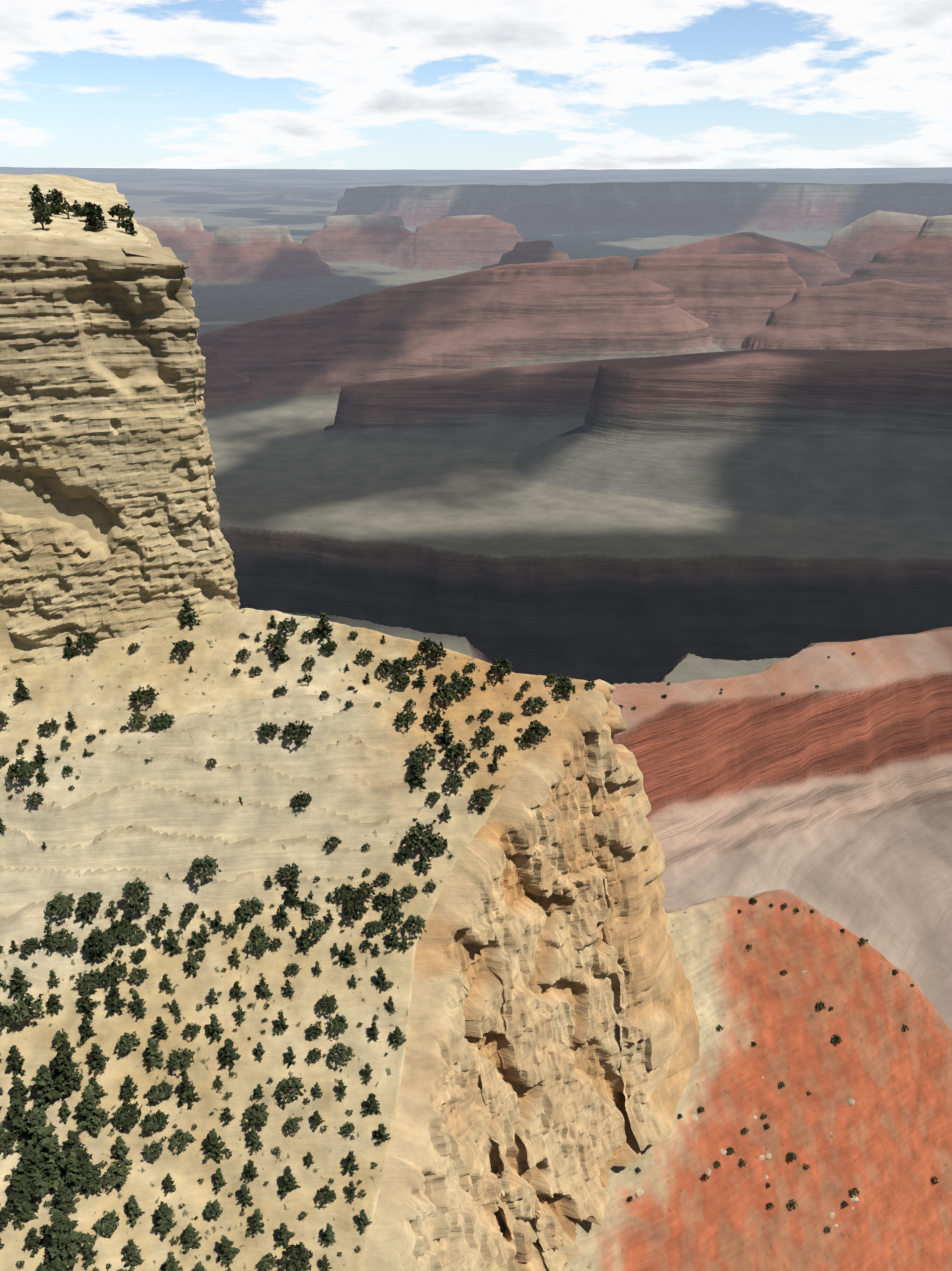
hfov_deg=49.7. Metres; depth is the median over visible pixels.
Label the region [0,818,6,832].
tree
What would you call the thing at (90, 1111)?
tree
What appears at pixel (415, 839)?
tree
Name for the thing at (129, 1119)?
tree
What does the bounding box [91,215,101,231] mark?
tree
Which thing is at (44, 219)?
tree
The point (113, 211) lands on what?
tree
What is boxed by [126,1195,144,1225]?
tree
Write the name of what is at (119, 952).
shrub
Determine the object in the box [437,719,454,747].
tree
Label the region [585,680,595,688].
tree
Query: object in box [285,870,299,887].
tree
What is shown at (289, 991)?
tree
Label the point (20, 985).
tree
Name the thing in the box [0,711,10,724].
tree
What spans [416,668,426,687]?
tree
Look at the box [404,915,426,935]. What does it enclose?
tree
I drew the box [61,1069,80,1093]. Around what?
tree
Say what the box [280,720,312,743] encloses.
tree
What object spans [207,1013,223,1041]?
tree
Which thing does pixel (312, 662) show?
tree
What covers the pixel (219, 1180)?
tree
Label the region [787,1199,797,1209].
shrub
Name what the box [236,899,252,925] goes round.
tree
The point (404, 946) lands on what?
tree
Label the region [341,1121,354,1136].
tree
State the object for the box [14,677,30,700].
tree
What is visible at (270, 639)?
tree
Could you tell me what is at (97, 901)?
tree
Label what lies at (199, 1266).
tree
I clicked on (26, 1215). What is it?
tree
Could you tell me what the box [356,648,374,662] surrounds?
tree
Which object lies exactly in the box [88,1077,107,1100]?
tree
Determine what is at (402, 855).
tree
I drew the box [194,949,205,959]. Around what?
tree
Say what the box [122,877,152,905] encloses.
tree
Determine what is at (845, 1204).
shrub
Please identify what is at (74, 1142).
tree
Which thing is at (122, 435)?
cliff wall
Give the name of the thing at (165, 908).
tree
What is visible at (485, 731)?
tree
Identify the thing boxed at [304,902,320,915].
tree
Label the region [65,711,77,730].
tree
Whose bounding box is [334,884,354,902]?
tree
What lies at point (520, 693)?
tree
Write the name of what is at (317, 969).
tree
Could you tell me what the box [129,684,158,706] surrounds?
tree
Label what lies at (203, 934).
tree
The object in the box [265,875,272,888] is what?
tree
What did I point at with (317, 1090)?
tree
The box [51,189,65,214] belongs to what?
tree
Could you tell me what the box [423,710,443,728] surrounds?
tree
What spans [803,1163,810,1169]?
shrub
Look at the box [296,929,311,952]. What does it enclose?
tree
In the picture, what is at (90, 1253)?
tree
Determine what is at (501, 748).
tree
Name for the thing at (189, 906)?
tree
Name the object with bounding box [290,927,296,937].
tree
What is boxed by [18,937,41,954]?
tree
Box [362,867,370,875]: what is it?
tree
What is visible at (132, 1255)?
tree
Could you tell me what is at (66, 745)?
tree
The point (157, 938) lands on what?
tree
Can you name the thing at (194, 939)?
tree
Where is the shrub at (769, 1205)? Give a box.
[766,1203,774,1209]
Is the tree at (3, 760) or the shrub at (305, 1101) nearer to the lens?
the shrub at (305, 1101)
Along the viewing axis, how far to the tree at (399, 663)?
268.59 m
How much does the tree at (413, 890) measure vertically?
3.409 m
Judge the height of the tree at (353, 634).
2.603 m
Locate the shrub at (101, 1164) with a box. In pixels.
[99,1160,107,1166]
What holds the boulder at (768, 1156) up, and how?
on the terrain at (114, 819)
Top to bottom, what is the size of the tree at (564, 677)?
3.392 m
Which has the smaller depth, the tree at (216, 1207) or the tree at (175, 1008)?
the tree at (216, 1207)
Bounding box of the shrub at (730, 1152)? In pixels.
[726,1147,734,1153]
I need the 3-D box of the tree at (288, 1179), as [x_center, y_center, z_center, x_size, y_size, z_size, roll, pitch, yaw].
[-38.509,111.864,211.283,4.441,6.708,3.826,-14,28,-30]
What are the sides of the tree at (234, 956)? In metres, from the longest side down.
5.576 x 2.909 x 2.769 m
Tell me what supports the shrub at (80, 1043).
on the terrain at (114, 819)
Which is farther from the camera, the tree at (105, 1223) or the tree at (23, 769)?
the tree at (23, 769)
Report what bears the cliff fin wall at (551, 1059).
on the terrain at (114, 819)
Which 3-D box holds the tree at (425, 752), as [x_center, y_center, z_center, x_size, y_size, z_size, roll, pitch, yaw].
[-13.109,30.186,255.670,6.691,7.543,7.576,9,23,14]
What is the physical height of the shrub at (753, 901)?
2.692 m
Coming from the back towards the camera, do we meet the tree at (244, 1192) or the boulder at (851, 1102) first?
the boulder at (851, 1102)
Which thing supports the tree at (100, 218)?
on the terrain at (114, 819)
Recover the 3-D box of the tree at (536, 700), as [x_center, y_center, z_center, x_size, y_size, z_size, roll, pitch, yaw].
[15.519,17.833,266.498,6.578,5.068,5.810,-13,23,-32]
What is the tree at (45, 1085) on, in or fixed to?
on the terrain at (114, 819)
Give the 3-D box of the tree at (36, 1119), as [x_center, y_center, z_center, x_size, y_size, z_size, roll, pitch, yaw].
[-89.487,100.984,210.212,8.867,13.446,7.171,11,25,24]
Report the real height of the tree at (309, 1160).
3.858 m
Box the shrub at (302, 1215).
[298,1211,307,1219]
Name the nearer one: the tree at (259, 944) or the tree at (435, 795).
the tree at (259, 944)
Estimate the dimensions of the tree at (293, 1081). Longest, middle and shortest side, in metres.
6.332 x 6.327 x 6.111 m
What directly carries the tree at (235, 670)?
on the terrain at (114, 819)
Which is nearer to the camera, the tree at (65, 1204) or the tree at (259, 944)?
the tree at (65, 1204)
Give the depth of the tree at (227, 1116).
215.49 m
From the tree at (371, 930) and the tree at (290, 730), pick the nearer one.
the tree at (371, 930)
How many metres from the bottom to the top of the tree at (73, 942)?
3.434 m
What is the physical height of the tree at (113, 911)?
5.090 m
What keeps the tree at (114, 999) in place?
on the terrain at (114, 819)
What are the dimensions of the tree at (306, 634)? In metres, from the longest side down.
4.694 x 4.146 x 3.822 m
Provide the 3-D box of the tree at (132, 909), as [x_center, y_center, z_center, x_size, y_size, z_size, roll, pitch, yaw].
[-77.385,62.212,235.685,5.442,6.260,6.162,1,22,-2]
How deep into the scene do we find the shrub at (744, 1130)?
312.02 m
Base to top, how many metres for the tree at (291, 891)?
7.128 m
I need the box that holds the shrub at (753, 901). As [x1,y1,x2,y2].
[749,897,756,903]
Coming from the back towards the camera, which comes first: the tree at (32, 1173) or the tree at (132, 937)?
the tree at (132, 937)
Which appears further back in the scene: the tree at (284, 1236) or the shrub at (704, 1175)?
the shrub at (704, 1175)
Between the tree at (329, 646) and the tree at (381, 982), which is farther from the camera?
the tree at (329, 646)
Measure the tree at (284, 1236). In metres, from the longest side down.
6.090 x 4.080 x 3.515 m
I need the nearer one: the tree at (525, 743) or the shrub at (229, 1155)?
the shrub at (229, 1155)
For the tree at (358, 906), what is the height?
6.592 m
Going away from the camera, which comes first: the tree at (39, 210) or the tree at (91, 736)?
the tree at (91, 736)
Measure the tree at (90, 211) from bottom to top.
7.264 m
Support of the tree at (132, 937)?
on the terrain at (114, 819)
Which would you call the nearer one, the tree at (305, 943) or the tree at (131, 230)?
the tree at (305, 943)
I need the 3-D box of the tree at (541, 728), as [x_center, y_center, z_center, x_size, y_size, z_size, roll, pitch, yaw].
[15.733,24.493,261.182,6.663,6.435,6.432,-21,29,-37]
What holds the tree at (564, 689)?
on the terrain at (114, 819)
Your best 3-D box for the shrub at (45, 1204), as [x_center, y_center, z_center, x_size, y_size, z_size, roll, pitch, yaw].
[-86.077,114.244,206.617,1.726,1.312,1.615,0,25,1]
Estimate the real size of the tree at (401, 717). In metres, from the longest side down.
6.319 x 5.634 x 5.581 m
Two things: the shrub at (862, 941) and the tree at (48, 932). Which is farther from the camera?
the shrub at (862, 941)
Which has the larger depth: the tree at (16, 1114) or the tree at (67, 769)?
the tree at (67, 769)
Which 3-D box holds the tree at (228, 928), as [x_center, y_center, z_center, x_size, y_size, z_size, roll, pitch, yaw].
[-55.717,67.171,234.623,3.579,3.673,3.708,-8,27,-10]
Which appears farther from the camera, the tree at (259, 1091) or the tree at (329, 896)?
the tree at (329, 896)
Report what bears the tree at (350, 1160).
on the terrain at (114, 819)
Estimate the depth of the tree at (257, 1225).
207.17 m
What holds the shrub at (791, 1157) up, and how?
on the terrain at (114, 819)
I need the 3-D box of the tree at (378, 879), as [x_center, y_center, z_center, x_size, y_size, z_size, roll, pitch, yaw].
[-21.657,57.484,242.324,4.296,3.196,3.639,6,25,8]
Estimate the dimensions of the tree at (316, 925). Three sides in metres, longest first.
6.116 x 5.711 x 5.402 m
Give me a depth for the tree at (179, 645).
267.06 m
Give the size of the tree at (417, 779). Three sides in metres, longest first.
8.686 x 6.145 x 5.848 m
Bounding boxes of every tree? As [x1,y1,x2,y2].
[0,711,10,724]
[0,756,8,766]
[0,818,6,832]
[0,973,7,994]
[0,1002,12,1028]
[0,1125,14,1157]
[0,1202,14,1228]
[3,1171,40,1222]
[4,1098,29,1139]
[6,757,36,782]
[6,992,45,1026]
[6,1045,26,1076]
[9,940,19,952]
[9,967,32,996]
[9,1142,53,1206]
[10,1077,33,1108]
[13,1197,37,1227]
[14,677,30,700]
[15,1106,60,1154]
[16,742,23,753]
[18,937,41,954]
[23,1227,44,1255]
[25,791,43,806]
[28,184,43,208]
[32,204,51,216]
[32,212,52,229]
[33,1066,67,1111]
[34,744,47,766]
[34,1126,49,1175]
[36,1262,59,1270]
[37,718,60,734]
[38,764,48,783]
[39,924,58,951]
[39,1137,69,1196]
[41,1209,92,1269]
[42,202,59,215]
[44,189,65,202]
[45,928,73,948]
[46,892,75,916]
[46,993,63,1013]
[47,1229,74,1270]
[48,970,60,987]
[49,1183,76,1214]
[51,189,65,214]
[52,1028,68,1046]
[52,1038,83,1094]
[58,199,75,218]
[58,1101,71,1121]
[60,741,70,749]
[60,937,78,951]
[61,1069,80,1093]
[62,636,77,658]
[62,765,73,776]
[62,1152,93,1197]
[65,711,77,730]
[65,1130,87,1161]
[67,1149,102,1193]
[73,200,80,216]
[74,634,98,651]
[74,967,104,990]
[75,898,93,923]
[76,1085,110,1132]
[77,891,102,913]
[78,986,95,1016]
[79,202,101,216]
[80,1016,96,1042]
[82,1242,98,1267]
[83,204,102,229]
[83,748,88,756]
[83,1163,103,1196]
[84,202,97,230]
[84,926,116,953]
[85,734,95,740]
[86,932,107,960]
[86,1108,109,1128]
[88,1043,109,1073]
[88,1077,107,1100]
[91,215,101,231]
[93,1209,119,1234]
[96,205,107,229]
[99,959,127,983]
[101,1160,130,1190]
[106,900,118,919]
[106,916,139,943]
[106,982,126,1014]
[107,203,134,218]
[111,1101,142,1129]
[112,1136,129,1163]
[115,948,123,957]
[116,218,130,232]
[116,1031,140,1053]
[118,1074,138,1102]
[120,725,128,731]
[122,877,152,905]
[123,926,140,943]
[123,1238,143,1270]
[125,893,149,916]
[126,217,137,234]
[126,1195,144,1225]
[128,642,139,652]
[128,710,147,728]
[128,965,148,980]
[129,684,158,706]
[130,948,146,961]
[130,991,146,1018]
[133,929,146,942]
[141,1108,169,1133]
[142,1140,163,1161]
[144,1038,164,1067]
[147,713,173,731]
[147,914,165,929]
[147,1081,173,1101]
[150,1201,177,1238]
[153,931,161,948]
[153,1016,168,1043]
[161,903,171,917]
[161,974,171,991]
[163,1173,175,1193]
[164,928,180,953]
[164,1255,182,1270]
[166,1048,194,1071]
[169,936,182,954]
[169,1129,193,1151]
[170,999,181,1016]
[171,639,194,657]
[176,1075,201,1106]
[178,598,201,625]
[179,916,187,928]
[181,1223,202,1250]
[182,901,198,917]
[183,1023,201,1037]
[184,952,199,975]
[188,854,221,881]
[188,931,203,950]
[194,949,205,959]
[194,1261,206,1270]
[197,924,210,945]
[202,1128,229,1159]
[204,1199,223,1218]
[206,757,216,767]
[206,987,218,1005]
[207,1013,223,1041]
[212,910,225,932]
[213,1075,222,1090]
[213,1168,227,1192]
[216,1235,239,1264]
[219,1038,240,1067]
[220,1107,234,1125]
[224,921,239,935]
[229,947,239,967]
[231,980,243,999]
[232,667,240,674]
[236,647,250,661]
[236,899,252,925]
[236,1004,245,1023]
[237,1183,253,1208]
[241,1159,258,1181]
[242,1102,268,1128]
[246,896,263,912]
[246,931,270,951]
[247,1126,262,1151]
[248,1208,264,1234]
[249,665,262,675]
[250,924,263,938]
[253,1042,264,1060]
[254,1084,263,1100]
[255,633,261,641]
[256,976,272,998]
[257,722,280,738]
[258,1253,276,1270]
[263,632,288,646]
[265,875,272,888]
[268,615,276,627]
[270,937,282,949]
[271,637,290,664]
[273,685,287,695]
[273,1011,288,1033]
[274,904,290,927]
[275,1222,291,1248]
[276,862,301,881]
[277,616,299,633]
[277,1076,306,1102]
[278,1242,312,1270]
[279,1168,299,1197]
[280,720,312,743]
[282,979,293,997]
[284,881,302,907]
[284,963,301,974]
[284,1046,295,1066]
[284,1116,299,1132]
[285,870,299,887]
[290,791,311,807]
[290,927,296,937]
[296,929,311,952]
[300,630,316,641]
[301,897,309,910]
[302,655,315,670]
[302,672,312,685]
[303,1151,313,1167]
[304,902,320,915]
[305,1024,322,1037]
[306,919,329,940]
[307,1048,320,1061]
[311,1111,324,1129]
[312,1082,322,1097]
[313,961,321,974]
[314,612,332,639]
[316,1184,336,1205]
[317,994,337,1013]
[319,640,337,653]
[319,1223,335,1245]
[320,690,329,698]
[320,1254,331,1270]
[324,836,341,849]
[325,892,332,902]
[325,909,334,924]
[327,1013,348,1035]
[328,1043,354,1065]
[332,943,340,957]
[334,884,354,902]
[337,1079,346,1098]
[338,942,356,965]
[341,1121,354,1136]
[342,1150,358,1173]
[343,895,368,920]
[344,700,353,708]
[344,887,362,903]
[346,1180,356,1201]
[349,630,357,638]
[349,974,356,987]
[355,881,375,901]
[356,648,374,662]
[358,1209,371,1232]
[360,940,372,950]
[361,842,370,850]
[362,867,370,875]
[363,672,369,682]
[363,921,378,934]
[363,1063,372,1082]
[364,1093,380,1115]
[368,920,387,933]
[368,1021,379,1041]
[371,943,379,956]
[374,892,392,907]
[374,967,388,990]
[374,1123,390,1144]
[375,872,392,884]
[376,659,395,676]
[384,903,403,923]
[386,925,400,949]
[386,995,395,1013]
[390,671,410,687]
[390,889,401,906]
[391,1026,406,1046]
[392,657,413,672]
[394,709,417,727]
[396,845,408,863]
[399,883,417,898]
[400,937,409,951]
[402,822,437,852]
[404,759,425,788]
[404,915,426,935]
[405,699,415,708]
[409,741,436,768]
[412,652,424,665]
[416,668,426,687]
[416,851,431,872]
[419,637,432,651]
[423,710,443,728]
[424,880,435,891]
[425,641,446,666]
[425,832,447,854]
[426,790,440,803]
[434,674,446,682]
[434,681,457,708]
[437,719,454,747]
[441,803,451,819]
[443,772,464,791]
[444,739,472,768]
[448,673,476,696]
[463,662,477,671]
[466,760,479,773]
[467,714,474,720]
[471,787,492,807]
[475,724,494,744]
[479,708,493,718]
[488,654,511,681]
[488,755,498,772]
[493,743,507,755]
[499,711,513,720]
[516,691,523,697]
[520,737,530,746]
[521,680,530,688]
[523,696,548,711]
[525,720,550,741]
[546,673,557,684]
[555,678,575,698]
[558,675,570,682]
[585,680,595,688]
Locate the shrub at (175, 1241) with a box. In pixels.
[169,1236,180,1244]
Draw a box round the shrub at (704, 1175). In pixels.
[701,1173,709,1181]
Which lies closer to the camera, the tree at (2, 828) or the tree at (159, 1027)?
the tree at (159, 1027)
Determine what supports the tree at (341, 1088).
on the terrain at (114, 819)
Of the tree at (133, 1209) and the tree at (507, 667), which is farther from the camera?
the tree at (507, 667)
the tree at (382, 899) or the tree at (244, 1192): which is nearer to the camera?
the tree at (244, 1192)
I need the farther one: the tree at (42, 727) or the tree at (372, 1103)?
the tree at (42, 727)
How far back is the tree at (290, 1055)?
221.38 m
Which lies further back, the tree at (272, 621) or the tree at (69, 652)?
the tree at (272, 621)
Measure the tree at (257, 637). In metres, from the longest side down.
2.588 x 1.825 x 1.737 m
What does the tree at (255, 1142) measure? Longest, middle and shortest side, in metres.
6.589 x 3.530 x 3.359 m
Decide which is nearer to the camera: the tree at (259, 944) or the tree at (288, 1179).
the tree at (288, 1179)
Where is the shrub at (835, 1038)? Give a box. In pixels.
[831,1034,842,1042]
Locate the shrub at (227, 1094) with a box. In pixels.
[223,1091,232,1099]
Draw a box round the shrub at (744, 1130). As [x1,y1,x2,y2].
[740,1127,747,1134]
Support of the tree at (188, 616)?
on the terrain at (114, 819)
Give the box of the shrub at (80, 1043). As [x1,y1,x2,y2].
[76,1039,83,1045]
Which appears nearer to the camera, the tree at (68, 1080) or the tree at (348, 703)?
the tree at (68, 1080)
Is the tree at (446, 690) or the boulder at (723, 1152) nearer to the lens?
the tree at (446, 690)
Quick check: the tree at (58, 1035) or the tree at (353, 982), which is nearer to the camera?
the tree at (58, 1035)
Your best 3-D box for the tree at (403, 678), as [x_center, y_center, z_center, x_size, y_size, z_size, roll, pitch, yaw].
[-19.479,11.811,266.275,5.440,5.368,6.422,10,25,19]
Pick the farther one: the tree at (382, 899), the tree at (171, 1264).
the tree at (382, 899)
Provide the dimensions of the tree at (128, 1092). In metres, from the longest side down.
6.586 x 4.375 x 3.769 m
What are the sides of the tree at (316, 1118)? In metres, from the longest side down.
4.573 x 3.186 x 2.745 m
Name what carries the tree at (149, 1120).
on the terrain at (114, 819)
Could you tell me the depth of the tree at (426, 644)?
271.60 m
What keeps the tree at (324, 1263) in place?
on the terrain at (114, 819)
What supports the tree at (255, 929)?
on the terrain at (114, 819)
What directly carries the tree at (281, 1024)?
on the terrain at (114, 819)
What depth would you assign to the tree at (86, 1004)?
223.81 m
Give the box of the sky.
[0,0,951,169]
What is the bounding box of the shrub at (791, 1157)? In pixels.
[786,1152,796,1161]
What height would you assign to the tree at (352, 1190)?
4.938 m
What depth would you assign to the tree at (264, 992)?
227.58 m
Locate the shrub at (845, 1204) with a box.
[841,1200,848,1207]
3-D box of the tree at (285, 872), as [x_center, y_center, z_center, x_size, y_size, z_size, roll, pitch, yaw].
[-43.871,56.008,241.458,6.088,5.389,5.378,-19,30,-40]
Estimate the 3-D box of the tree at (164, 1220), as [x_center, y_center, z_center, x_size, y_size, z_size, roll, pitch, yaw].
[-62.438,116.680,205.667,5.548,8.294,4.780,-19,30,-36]
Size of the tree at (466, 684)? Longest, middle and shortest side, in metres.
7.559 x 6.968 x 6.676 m
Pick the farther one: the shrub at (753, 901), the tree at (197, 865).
the shrub at (753, 901)
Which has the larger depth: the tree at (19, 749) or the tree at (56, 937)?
the tree at (19, 749)
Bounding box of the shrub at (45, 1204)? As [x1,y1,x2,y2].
[43,1200,50,1207]
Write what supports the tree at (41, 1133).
on the terrain at (114, 819)
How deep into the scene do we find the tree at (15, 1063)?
217.78 m
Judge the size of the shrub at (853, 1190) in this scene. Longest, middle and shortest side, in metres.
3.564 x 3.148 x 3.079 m
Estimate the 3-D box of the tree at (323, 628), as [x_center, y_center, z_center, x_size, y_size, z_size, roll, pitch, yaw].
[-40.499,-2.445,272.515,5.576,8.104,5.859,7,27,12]
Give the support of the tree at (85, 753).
on the terrain at (114, 819)
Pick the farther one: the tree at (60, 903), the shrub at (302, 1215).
the tree at (60, 903)
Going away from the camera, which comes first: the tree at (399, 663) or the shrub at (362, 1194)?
the shrub at (362, 1194)
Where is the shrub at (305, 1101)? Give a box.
[303,1097,309,1103]
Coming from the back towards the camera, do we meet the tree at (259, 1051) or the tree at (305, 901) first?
the tree at (305, 901)
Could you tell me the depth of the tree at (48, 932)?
230.54 m
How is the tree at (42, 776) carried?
on the terrain at (114, 819)
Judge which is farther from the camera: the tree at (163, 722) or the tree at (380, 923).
the tree at (163, 722)
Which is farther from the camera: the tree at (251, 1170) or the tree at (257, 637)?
the tree at (257, 637)
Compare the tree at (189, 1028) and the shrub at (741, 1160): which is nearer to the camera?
the tree at (189, 1028)
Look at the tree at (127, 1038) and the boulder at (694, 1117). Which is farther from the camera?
the boulder at (694, 1117)
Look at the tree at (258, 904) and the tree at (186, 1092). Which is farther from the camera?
the tree at (258, 904)
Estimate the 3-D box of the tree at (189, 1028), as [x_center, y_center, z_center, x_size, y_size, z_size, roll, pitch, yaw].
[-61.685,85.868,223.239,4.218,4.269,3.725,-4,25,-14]
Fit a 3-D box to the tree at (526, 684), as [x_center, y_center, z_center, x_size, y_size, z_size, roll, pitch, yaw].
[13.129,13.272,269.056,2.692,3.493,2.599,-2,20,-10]
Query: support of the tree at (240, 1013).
on the terrain at (114, 819)
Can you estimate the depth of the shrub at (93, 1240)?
203.13 m
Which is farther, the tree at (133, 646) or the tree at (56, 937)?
the tree at (133, 646)
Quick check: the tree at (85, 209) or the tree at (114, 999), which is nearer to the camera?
the tree at (114, 999)
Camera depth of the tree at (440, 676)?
267.64 m
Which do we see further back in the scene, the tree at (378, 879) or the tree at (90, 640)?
the tree at (90, 640)
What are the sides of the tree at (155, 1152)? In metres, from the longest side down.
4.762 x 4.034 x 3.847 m
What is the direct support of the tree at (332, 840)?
on the terrain at (114, 819)
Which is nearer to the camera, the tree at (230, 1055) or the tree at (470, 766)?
the tree at (230, 1055)
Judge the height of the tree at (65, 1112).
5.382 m
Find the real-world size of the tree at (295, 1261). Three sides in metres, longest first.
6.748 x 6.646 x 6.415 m
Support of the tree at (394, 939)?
on the terrain at (114, 819)
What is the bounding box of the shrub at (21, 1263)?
[16,1260,24,1268]
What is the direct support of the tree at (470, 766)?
on the terrain at (114, 819)
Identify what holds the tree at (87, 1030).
on the terrain at (114, 819)
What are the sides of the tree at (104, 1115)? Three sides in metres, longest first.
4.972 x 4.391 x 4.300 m
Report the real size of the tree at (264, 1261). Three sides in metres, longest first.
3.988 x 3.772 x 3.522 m
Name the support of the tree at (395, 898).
on the terrain at (114, 819)
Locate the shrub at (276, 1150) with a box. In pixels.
[271,1146,280,1154]
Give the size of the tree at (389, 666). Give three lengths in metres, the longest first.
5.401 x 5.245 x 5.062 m
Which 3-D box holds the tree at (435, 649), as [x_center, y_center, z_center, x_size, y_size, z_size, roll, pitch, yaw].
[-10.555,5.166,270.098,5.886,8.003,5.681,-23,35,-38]
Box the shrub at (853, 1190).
[848,1188,859,1196]
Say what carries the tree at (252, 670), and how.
on the terrain at (114, 819)
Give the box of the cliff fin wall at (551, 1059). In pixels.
[360,679,698,1270]
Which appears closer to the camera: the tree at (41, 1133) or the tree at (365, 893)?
the tree at (41, 1133)
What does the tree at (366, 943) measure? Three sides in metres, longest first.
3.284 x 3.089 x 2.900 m
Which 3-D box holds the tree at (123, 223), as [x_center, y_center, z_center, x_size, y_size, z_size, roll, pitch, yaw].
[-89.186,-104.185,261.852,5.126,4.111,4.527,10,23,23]
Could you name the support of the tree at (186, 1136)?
on the terrain at (114, 819)
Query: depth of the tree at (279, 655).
267.50 m
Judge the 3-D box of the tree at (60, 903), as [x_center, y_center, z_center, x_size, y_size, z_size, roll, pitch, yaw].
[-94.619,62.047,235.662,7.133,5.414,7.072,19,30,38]
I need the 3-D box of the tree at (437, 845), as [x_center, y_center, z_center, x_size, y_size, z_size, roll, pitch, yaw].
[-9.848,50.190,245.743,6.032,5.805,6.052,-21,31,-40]
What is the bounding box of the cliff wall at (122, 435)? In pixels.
[0,224,239,678]
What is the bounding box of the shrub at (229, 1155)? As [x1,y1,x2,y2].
[225,1150,231,1157]
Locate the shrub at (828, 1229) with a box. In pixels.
[823,1226,830,1233]
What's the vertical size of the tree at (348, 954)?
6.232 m
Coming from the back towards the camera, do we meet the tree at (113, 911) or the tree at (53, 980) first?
the tree at (113, 911)
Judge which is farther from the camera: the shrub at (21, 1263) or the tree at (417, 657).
the tree at (417, 657)
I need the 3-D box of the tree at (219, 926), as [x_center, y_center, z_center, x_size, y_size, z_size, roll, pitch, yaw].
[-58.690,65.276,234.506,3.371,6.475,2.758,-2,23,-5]
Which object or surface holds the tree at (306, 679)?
on the terrain at (114, 819)
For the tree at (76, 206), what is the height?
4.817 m
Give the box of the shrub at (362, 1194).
[358,1189,366,1196]
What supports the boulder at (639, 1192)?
on the terrain at (114, 819)
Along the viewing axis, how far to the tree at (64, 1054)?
215.14 m
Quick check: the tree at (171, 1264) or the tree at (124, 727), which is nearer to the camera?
the tree at (171, 1264)
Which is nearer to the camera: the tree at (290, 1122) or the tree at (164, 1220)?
the tree at (164, 1220)
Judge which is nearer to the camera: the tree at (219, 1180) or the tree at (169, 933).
the tree at (219, 1180)
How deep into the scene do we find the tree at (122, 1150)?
210.58 m
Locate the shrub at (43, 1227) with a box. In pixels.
[40,1224,46,1232]
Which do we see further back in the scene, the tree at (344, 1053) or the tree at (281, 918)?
the tree at (281, 918)
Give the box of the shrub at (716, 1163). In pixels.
[714,1161,720,1167]
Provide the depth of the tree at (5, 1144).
210.89 m
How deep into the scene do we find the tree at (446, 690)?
262.82 m
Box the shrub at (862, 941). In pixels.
[857,937,868,944]
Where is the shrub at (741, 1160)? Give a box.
[738,1158,745,1165]
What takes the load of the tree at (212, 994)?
on the terrain at (114, 819)
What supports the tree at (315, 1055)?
on the terrain at (114, 819)
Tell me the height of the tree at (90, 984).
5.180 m
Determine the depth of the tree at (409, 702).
261.36 m
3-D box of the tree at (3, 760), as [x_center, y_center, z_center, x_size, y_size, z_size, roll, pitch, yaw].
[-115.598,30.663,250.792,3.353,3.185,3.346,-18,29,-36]
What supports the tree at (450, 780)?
on the terrain at (114, 819)
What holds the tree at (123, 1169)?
on the terrain at (114, 819)
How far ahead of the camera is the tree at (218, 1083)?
218.76 m
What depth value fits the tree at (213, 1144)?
211.91 m
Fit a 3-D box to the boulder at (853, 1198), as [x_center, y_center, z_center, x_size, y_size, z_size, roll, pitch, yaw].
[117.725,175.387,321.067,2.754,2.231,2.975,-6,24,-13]
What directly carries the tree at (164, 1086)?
on the terrain at (114, 819)
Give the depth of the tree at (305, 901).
238.83 m
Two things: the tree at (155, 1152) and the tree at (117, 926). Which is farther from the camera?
the tree at (117, 926)
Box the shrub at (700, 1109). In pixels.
[697,1106,704,1112]
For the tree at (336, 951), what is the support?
on the terrain at (114, 819)
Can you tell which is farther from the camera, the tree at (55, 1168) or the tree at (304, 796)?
the tree at (304, 796)
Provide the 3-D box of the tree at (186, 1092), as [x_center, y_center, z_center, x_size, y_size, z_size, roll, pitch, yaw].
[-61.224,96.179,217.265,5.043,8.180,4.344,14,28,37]
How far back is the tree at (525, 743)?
260.70 m
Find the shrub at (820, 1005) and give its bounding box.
[816,1001,824,1010]
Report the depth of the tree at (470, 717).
263.40 m
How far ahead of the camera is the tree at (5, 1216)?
203.81 m
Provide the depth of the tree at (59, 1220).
198.59 m
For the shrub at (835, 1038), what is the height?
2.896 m
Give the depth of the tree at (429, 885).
241.76 m
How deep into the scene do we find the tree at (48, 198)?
289.82 m
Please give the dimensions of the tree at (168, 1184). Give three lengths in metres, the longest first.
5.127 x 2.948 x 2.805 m
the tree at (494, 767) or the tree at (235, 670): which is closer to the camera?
the tree at (494, 767)
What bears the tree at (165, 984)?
on the terrain at (114, 819)
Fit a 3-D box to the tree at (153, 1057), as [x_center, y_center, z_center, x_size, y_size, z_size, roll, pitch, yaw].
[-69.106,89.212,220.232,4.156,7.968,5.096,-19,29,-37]
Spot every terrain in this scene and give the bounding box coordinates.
[0,167,951,1030]
[0,174,951,1270]
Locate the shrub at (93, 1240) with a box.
[89,1236,96,1245]
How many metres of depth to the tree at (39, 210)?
260.52 m
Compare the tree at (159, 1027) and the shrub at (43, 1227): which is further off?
the tree at (159, 1027)
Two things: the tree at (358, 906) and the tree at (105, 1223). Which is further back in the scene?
the tree at (358, 906)
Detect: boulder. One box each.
[635,1188,643,1196]
[692,1114,697,1121]
[721,1149,726,1155]
[765,1153,771,1159]
[848,1098,854,1105]
[850,1195,858,1201]
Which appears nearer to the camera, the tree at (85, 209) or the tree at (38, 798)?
the tree at (38, 798)

